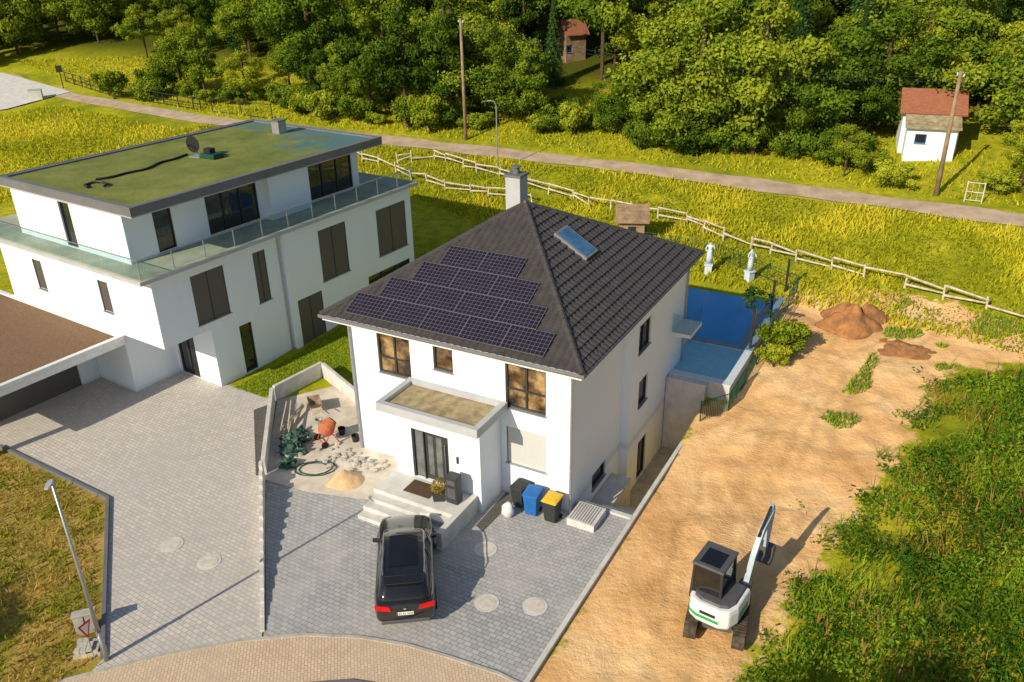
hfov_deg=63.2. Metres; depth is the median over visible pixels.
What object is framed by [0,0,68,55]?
deciduous tree
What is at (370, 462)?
rubble
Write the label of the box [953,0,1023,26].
deciduous tree
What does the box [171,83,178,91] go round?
bush
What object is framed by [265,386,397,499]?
yard floor
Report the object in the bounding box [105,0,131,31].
deciduous tree
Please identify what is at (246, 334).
window
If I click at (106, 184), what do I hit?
cable hose
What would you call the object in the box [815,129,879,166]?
bush
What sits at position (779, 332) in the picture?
bush
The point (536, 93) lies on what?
deciduous tree
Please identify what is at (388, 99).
deciduous tree
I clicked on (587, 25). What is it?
conifer tree
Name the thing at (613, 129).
bush
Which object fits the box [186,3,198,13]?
deciduous tree
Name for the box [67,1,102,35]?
deciduous tree
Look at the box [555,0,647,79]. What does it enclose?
deciduous tree
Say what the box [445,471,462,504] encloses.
mailbox pillar
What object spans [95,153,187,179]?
cable hose
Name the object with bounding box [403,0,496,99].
deciduous tree
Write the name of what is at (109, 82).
bush
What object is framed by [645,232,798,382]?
wire fence
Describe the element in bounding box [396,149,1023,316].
wooden fence
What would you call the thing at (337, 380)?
garden wall
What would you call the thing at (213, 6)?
deciduous tree
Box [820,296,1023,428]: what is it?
sparse grass
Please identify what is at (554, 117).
bush
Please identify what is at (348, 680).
gutter kerb
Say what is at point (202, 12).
deciduous tree
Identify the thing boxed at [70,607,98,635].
electrical cabinet
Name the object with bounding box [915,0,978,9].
deciduous tree
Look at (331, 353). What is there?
lawn grass
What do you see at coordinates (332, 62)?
deciduous tree
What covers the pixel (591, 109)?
bush
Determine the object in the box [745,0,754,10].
conifer tree
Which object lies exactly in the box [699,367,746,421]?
garden fence
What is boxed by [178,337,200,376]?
door
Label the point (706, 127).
bush
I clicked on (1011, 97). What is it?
deciduous tree
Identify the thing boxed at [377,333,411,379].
window
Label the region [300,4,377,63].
deciduous tree
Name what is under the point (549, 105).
bush
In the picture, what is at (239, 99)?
bush
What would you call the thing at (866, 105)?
deciduous tree
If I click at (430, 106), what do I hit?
bush
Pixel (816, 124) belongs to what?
bush
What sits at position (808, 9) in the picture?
conifer tree
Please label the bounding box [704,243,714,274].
garden statue
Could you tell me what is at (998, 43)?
deciduous tree
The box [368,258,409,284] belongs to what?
window
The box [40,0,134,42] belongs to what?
deciduous tree
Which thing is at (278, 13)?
deciduous tree
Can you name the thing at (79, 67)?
verge grass
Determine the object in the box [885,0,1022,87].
deciduous tree
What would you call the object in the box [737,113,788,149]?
bush
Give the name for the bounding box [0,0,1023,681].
ground
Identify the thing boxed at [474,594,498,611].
manhole cover
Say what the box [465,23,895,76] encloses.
power line
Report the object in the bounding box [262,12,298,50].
deciduous tree
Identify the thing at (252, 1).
deciduous tree
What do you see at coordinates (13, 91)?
asphalt road
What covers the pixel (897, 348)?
soil mound
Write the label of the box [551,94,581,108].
bush
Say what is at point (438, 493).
potted shrub
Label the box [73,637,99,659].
paving stone stack
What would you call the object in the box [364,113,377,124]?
bush
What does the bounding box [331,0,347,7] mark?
deciduous tree
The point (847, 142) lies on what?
deciduous tree
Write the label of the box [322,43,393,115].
deciduous tree
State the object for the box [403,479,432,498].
doormat
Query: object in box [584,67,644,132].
deciduous tree
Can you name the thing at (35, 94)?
utility cabinet
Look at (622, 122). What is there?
bush
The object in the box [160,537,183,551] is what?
manhole cover
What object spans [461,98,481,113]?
bush
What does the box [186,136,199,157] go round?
satellite dish
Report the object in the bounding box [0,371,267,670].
neighbour driveway
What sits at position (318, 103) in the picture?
bush
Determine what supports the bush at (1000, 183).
on the ground at (750, 456)
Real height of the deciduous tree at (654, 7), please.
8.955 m
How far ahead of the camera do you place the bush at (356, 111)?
81.05 m
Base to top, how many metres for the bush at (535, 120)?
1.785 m
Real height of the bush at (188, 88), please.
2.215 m
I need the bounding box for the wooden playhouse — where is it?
[615,204,649,232]
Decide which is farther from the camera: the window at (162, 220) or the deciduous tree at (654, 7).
the deciduous tree at (654, 7)
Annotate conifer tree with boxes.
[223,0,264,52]
[544,0,567,88]
[572,14,594,36]
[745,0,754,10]
[775,0,816,64]
[780,0,807,109]
[830,0,879,82]
[835,0,881,64]
[848,0,869,121]
[963,0,1006,90]
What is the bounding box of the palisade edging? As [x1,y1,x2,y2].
[258,461,264,631]
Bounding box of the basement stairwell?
[576,373,707,518]
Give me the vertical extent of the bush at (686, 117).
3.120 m
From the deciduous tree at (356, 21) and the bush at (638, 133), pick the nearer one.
the bush at (638, 133)
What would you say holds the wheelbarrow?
on the yard floor
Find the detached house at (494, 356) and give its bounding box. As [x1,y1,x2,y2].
[317,164,703,550]
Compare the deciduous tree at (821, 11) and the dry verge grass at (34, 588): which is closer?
the dry verge grass at (34, 588)
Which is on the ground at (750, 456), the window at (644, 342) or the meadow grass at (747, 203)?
the meadow grass at (747, 203)
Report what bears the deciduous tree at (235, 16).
on the ground at (750, 456)
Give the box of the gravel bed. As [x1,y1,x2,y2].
[476,492,511,530]
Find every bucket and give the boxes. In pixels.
[314,417,321,426]
[338,426,344,435]
[351,433,358,442]
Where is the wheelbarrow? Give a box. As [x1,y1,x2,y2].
[306,394,321,413]
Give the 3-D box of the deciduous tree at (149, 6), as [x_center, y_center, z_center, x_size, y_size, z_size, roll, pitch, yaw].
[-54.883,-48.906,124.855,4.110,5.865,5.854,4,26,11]
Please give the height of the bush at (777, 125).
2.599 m
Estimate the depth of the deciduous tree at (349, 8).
99.45 m
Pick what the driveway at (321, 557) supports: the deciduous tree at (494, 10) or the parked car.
the parked car
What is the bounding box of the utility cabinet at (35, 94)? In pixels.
[27,88,43,100]
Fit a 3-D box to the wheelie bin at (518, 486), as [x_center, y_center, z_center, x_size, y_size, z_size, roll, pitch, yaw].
[0.342,5.942,32.339,0.589,1.026,0.765,16,31,31]
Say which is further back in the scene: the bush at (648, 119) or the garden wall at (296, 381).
the bush at (648, 119)
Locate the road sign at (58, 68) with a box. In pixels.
[55,65,63,87]
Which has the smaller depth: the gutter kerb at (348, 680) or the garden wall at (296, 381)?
the gutter kerb at (348, 680)
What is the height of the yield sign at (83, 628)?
1.880 m
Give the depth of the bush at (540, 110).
74.99 m
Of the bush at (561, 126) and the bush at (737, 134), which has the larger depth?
the bush at (561, 126)
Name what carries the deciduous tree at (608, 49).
on the ground at (750, 456)
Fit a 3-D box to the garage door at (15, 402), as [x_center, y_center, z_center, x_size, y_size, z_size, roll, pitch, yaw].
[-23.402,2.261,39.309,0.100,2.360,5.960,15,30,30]
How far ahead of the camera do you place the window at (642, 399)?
36.66 m
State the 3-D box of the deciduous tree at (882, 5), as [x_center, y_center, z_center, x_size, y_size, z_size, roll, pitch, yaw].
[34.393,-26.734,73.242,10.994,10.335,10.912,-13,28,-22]
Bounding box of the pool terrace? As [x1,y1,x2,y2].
[669,259,790,400]
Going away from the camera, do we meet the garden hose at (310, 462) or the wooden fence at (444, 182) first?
the garden hose at (310, 462)
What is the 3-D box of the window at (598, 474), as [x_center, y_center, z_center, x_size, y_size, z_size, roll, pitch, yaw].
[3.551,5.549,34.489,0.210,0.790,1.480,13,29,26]
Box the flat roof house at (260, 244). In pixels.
[0,118,417,391]
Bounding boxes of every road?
[0,72,69,109]
[65,636,511,681]
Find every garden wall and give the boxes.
[260,387,275,474]
[272,362,322,400]
[321,362,355,402]
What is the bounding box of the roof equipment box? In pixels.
[200,147,223,159]
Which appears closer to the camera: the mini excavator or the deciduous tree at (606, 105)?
the mini excavator
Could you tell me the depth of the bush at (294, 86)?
88.57 m
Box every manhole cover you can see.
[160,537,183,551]
[197,554,220,569]
[474,542,496,556]
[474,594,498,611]
[522,597,547,615]
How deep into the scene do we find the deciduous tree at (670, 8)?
82.62 m
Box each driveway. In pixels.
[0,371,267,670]
[264,471,628,681]
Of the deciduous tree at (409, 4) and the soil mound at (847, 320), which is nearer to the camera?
the soil mound at (847, 320)
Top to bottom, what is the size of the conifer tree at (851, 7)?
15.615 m
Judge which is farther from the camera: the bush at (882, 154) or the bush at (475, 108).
the bush at (475, 108)
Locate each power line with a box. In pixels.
[463,26,922,81]
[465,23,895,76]
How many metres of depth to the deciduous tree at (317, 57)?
83.90 m
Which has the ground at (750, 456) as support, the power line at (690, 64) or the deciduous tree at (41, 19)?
the deciduous tree at (41, 19)
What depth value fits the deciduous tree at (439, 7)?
87.26 m
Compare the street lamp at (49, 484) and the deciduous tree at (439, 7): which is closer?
the street lamp at (49, 484)
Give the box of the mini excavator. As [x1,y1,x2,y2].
[683,503,775,650]
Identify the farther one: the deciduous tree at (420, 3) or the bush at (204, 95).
the deciduous tree at (420, 3)
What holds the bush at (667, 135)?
on the ground at (750, 456)
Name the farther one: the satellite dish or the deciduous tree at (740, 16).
the deciduous tree at (740, 16)
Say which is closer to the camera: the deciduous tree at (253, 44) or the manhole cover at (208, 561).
the manhole cover at (208, 561)
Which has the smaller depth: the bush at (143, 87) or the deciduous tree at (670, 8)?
the deciduous tree at (670, 8)
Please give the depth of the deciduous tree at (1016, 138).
56.28 m
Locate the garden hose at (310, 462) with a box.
[294,461,336,475]
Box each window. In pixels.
[58,201,78,246]
[152,208,176,252]
[204,182,259,235]
[239,321,257,371]
[307,154,352,200]
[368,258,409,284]
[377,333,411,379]
[432,346,453,374]
[506,363,546,418]
[566,45,572,52]
[591,461,606,492]
[637,374,647,409]
[638,317,651,356]
[913,134,926,144]
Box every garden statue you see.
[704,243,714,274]
[744,249,756,281]
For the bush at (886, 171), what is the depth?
57.77 m
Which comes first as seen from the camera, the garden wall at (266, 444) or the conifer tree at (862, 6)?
the garden wall at (266, 444)
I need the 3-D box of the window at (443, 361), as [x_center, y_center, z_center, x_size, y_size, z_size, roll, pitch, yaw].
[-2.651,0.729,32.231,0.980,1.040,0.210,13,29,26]
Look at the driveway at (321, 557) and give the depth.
28.98 m
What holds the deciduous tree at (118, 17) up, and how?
on the ground at (750, 456)
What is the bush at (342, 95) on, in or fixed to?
on the ground at (750, 456)
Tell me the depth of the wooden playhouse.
53.76 m
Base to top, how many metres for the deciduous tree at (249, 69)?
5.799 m
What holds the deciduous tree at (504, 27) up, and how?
on the ground at (750, 456)
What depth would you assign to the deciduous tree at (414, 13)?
78.05 m
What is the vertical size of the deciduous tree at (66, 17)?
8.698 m
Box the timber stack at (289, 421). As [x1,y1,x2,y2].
[278,400,303,434]
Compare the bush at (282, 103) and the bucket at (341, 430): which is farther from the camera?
the bush at (282, 103)
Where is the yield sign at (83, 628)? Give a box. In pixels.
[78,619,96,665]
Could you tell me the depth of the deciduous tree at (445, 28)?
74.15 m
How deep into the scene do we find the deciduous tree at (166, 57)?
91.79 m
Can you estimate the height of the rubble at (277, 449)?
0.173 m
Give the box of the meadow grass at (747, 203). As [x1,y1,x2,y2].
[169,123,1023,353]
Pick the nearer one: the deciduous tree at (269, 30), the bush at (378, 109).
the bush at (378, 109)
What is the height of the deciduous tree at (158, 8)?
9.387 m
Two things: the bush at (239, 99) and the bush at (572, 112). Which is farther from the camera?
the bush at (239, 99)
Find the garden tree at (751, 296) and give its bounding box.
[742,285,775,334]
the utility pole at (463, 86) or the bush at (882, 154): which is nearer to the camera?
the bush at (882, 154)
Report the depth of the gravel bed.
32.07 m
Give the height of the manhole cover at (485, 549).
0.020 m
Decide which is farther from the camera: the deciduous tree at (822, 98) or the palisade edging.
the deciduous tree at (822, 98)
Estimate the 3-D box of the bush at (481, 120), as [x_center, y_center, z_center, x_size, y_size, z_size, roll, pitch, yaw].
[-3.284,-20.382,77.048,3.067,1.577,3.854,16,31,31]
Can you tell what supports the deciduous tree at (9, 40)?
on the ground at (750, 456)
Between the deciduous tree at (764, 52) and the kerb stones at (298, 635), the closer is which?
the kerb stones at (298, 635)
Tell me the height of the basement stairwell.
3.940 m
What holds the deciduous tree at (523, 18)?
on the ground at (750, 456)
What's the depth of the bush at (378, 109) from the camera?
81.88 m
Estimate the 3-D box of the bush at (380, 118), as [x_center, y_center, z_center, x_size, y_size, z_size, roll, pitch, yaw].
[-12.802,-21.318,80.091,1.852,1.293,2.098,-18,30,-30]
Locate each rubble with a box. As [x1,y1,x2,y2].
[273,447,303,463]
[313,441,364,469]
[339,456,388,471]
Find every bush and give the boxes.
[90,69,129,98]
[126,75,167,101]
[133,66,178,92]
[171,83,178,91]
[175,80,210,98]
[192,89,216,104]
[215,85,243,103]
[222,80,247,97]
[233,97,245,104]
[247,89,261,100]
[258,82,285,100]
[263,84,287,103]
[272,86,300,100]
[277,89,302,111]
[285,90,306,113]
[287,83,306,90]
[287,90,304,113]
[297,83,320,112]
[302,89,337,120]
[331,81,362,98]
[335,95,375,121]
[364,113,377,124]
[365,103,382,114]
[369,112,386,124]
[388,89,422,127]
[390,99,424,126]
[409,93,451,131]
[454,111,495,129]
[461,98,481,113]
[526,96,583,117]
[526,113,564,133]
[532,107,558,114]
[534,113,563,131]
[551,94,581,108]
[558,101,591,134]
[558,123,585,130]
[580,105,602,129]
[590,112,626,132]
[614,121,625,131]
[619,116,667,146]
[624,122,662,149]
[652,115,692,145]
[665,127,717,154]
[671,110,715,123]
[677,108,694,121]
[680,118,729,149]
[706,120,762,154]
[721,118,760,148]
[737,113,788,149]
[754,343,793,366]
[755,318,814,354]
[759,113,794,132]
[767,124,820,159]
[802,113,849,155]
[811,144,830,157]
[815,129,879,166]
[858,147,893,170]
[872,159,917,188]
[976,169,1021,194]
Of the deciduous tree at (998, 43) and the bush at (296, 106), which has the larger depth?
the bush at (296, 106)
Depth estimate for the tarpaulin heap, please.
36.09 m
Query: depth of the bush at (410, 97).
77.30 m
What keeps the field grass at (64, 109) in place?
on the ground at (750, 456)
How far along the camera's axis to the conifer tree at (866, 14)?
68.05 m
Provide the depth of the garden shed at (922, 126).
62.15 m
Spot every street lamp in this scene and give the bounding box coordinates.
[44,479,109,661]
[482,100,497,170]
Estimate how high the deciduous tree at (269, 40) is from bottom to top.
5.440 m
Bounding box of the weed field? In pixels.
[731,333,1023,681]
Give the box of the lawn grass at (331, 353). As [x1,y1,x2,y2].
[234,325,350,396]
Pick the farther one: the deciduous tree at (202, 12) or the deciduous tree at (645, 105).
the deciduous tree at (202, 12)
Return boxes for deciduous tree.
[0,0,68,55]
[0,1,34,44]
[20,13,49,37]
[34,0,77,41]
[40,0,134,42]
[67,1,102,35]
[95,0,120,23]
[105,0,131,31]
[110,2,170,57]
[131,0,175,25]
[137,0,159,33]
[143,27,195,97]
[151,0,195,41]
[158,8,201,47]
[175,23,223,89]
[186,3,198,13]
[188,0,222,23]
[192,0,215,48]
[211,0,258,56]
[213,0,268,57]
[213,49,265,101]
[216,0,250,13]
[247,0,348,46]
[248,0,259,17]
[259,0,336,89]
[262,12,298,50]
[265,27,279,50]
[265,41,307,85]
[286,22,357,81]
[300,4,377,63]
[314,41,355,114]
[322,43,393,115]
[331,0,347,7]
[340,0,376,38]
[346,0,380,44]
[346,0,409,46]
[350,0,429,38]
[351,6,453,127]
[377,61,397,108]
[395,30,429,95]
[400,6,440,94]
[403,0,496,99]
[411,0,437,9]
[417,0,474,127]
[420,0,440,11]
[429,4,468,64]
[434,0,548,39]
[437,20,549,122]
[453,60,474,98]
[459,0,521,48]
[474,20,547,109]
[495,0,546,57]
[504,45,551,126]
[505,0,571,51]
[543,14,572,47]
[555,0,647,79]
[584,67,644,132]
[585,22,607,43]
[590,0,650,65]
[603,0,783,148]
[608,38,689,121]
[609,0,680,53]
[661,0,689,39]
[674,2,749,70]
[678,0,774,103]
[708,0,841,154]
[767,45,860,160]
[769,0,840,39]
[771,0,849,44]
[806,72,897,135]
[813,0,853,30]
[820,0,964,129]
[825,0,969,73]
[832,122,876,176]
[875,6,980,88]
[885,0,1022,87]
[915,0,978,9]
[927,30,1023,128]
[946,26,1013,102]
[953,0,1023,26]
[971,17,1023,70]
[984,46,1023,132]
[999,119,1023,187]
[1011,108,1023,144]
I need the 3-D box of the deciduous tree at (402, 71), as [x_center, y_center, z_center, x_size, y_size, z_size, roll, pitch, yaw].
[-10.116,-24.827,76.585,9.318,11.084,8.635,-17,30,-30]
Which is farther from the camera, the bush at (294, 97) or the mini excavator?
the bush at (294, 97)
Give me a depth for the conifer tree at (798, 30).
71.63 m
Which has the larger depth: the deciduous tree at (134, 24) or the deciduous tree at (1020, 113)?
the deciduous tree at (134, 24)
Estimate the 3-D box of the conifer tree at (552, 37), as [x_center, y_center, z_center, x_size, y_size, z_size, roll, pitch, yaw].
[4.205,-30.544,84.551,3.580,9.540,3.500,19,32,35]
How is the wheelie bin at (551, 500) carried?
on the driveway at (321, 557)
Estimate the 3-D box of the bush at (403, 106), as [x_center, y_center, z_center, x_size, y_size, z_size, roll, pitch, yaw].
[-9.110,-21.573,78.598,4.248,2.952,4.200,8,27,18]
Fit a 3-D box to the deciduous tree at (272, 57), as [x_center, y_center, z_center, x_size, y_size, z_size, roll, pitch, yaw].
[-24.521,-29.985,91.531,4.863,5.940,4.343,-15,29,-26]
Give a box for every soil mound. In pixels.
[814,302,889,339]
[877,338,936,359]
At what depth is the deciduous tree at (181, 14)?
111.10 m
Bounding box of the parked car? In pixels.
[372,513,437,624]
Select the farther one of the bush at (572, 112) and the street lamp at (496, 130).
the bush at (572, 112)
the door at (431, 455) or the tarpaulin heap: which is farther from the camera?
the tarpaulin heap
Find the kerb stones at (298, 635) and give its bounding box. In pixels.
[57,633,519,681]
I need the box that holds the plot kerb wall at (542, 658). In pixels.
[523,442,683,681]
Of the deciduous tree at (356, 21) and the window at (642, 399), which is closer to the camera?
the window at (642, 399)
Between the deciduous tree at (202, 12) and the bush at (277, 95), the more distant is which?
the deciduous tree at (202, 12)
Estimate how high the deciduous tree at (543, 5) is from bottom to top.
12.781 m
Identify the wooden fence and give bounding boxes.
[357,151,532,201]
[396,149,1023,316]
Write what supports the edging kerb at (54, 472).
on the ground at (750, 456)
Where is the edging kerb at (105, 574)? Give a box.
[100,496,109,659]
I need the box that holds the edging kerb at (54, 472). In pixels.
[0,444,107,498]
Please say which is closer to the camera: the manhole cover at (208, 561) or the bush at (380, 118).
the manhole cover at (208, 561)
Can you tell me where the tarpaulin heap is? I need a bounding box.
[278,424,311,469]
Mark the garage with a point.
(47, 353)
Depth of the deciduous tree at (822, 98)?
61.18 m
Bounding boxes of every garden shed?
[556,19,589,62]
[896,87,968,160]
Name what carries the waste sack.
on the driveway at (321, 557)
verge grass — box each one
[0,454,99,681]
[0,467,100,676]
[16,54,1023,206]
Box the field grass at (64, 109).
[0,104,200,203]
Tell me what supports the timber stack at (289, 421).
on the yard floor
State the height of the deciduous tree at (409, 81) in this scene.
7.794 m
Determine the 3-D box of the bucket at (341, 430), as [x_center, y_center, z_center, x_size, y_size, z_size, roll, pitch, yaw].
[-7.628,3.989,37.315,0.360,0.424,0.360,-1,26,0]
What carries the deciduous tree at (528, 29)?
on the ground at (750, 456)
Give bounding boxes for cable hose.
[83,180,108,187]
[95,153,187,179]
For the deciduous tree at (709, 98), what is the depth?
64.26 m
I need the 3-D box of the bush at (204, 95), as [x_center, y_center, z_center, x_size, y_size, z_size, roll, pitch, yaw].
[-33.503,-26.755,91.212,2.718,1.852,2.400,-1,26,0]
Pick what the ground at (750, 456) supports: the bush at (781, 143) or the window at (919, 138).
the bush at (781, 143)
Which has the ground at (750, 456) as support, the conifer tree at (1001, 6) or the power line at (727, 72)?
the conifer tree at (1001, 6)
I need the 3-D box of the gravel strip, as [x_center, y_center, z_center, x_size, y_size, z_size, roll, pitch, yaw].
[-11.407,4.343,37.216,0.682,0.001,6.002,-6,26,-9]
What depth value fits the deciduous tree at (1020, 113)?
58.36 m
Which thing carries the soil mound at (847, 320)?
on the ground at (750, 456)
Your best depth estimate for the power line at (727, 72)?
60.65 m
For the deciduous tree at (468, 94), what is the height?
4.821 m
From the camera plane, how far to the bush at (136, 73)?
95.70 m
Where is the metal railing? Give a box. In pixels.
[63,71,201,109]
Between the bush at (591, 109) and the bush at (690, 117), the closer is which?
the bush at (690, 117)
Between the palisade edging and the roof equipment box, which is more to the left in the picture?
the roof equipment box
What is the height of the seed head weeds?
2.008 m
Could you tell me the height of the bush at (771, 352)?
1.323 m
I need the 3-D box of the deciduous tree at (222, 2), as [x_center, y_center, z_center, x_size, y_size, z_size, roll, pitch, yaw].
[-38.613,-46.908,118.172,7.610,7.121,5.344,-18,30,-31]
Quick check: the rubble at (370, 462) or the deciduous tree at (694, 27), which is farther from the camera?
the deciduous tree at (694, 27)
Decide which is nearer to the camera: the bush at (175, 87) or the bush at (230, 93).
the bush at (230, 93)
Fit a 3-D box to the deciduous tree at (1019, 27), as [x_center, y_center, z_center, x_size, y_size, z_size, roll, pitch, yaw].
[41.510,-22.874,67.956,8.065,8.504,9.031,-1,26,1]
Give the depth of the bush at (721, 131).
65.00 m
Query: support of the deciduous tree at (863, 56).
on the ground at (750, 456)
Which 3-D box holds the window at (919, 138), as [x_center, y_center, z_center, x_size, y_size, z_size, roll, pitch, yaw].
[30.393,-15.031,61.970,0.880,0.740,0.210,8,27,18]
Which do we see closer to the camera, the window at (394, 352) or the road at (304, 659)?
the road at (304, 659)
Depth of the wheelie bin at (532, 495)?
31.61 m
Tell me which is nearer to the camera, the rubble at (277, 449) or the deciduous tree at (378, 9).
the rubble at (277, 449)
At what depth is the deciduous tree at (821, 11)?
79.21 m
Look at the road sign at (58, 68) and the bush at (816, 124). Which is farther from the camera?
the road sign at (58, 68)
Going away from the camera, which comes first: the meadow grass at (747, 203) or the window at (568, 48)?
the meadow grass at (747, 203)
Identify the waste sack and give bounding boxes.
[501,501,513,517]
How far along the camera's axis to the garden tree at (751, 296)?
41.99 m
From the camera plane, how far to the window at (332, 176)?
46.98 m
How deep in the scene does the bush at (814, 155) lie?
63.38 m
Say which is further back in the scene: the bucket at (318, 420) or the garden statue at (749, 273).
the garden statue at (749, 273)
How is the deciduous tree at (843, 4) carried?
on the ground at (750, 456)
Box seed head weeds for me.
[817,359,1023,681]
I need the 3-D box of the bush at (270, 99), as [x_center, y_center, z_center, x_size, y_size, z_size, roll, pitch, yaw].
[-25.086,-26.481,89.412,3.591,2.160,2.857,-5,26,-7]
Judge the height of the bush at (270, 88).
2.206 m
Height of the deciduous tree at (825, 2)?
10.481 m
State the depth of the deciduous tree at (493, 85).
74.92 m
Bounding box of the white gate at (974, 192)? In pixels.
[963,181,986,203]
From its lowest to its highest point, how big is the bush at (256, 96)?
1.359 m
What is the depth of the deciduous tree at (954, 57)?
67.37 m
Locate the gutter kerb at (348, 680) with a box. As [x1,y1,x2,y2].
[317,679,366,681]
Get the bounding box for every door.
[0,365,81,420]
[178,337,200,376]
[411,428,449,482]
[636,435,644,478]
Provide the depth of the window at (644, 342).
35.31 m
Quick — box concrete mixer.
[314,417,339,448]
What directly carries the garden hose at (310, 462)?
on the yard floor
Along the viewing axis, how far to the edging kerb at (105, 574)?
29.30 m
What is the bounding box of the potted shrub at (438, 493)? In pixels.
[430,478,445,501]
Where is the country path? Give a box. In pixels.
[7,73,1023,225]
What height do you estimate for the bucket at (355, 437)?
0.424 m
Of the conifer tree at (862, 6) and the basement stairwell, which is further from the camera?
the conifer tree at (862, 6)
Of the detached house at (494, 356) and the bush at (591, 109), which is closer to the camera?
the detached house at (494, 356)
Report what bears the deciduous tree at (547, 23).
on the ground at (750, 456)
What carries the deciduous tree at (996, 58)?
on the ground at (750, 456)
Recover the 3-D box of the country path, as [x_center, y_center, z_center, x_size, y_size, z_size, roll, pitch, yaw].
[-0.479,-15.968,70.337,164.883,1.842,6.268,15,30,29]
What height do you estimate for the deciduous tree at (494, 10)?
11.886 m
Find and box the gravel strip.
[254,405,266,474]
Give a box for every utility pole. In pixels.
[458,18,467,140]
[933,71,964,195]
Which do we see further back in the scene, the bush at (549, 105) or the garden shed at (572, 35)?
the garden shed at (572, 35)
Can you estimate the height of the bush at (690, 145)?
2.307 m
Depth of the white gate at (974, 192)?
55.52 m
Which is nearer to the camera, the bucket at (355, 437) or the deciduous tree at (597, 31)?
the bucket at (355, 437)
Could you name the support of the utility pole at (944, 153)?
on the ground at (750, 456)
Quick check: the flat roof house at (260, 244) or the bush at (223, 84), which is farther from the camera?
the bush at (223, 84)
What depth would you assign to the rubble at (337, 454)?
35.63 m
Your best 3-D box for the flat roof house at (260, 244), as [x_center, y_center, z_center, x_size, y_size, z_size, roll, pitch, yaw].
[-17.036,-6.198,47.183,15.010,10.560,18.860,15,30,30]
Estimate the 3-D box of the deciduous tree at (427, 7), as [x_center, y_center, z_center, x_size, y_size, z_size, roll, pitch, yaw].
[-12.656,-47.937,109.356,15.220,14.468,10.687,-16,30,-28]
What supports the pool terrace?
on the ground at (750, 456)
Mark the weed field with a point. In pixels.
(1013, 509)
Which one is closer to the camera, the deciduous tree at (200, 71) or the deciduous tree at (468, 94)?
the deciduous tree at (468, 94)
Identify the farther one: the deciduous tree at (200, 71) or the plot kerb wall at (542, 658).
the deciduous tree at (200, 71)
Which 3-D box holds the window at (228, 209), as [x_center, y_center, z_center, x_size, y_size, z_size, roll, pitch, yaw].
[-14.034,-6.765,41.716,0.080,2.250,3.200,15,30,30]
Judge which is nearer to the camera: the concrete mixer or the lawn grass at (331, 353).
the concrete mixer
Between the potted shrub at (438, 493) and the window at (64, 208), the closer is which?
the potted shrub at (438, 493)
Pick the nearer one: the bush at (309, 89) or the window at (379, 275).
the window at (379, 275)
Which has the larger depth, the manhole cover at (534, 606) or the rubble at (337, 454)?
the rubble at (337, 454)
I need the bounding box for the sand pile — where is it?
[325,470,364,490]
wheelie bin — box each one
[509,477,531,507]
[522,484,543,515]
[541,490,563,522]
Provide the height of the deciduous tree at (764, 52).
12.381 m
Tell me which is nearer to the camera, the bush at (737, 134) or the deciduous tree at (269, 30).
the bush at (737, 134)
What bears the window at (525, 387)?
in the detached house at (494, 356)
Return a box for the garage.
[0,290,125,420]
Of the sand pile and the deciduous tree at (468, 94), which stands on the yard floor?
the sand pile

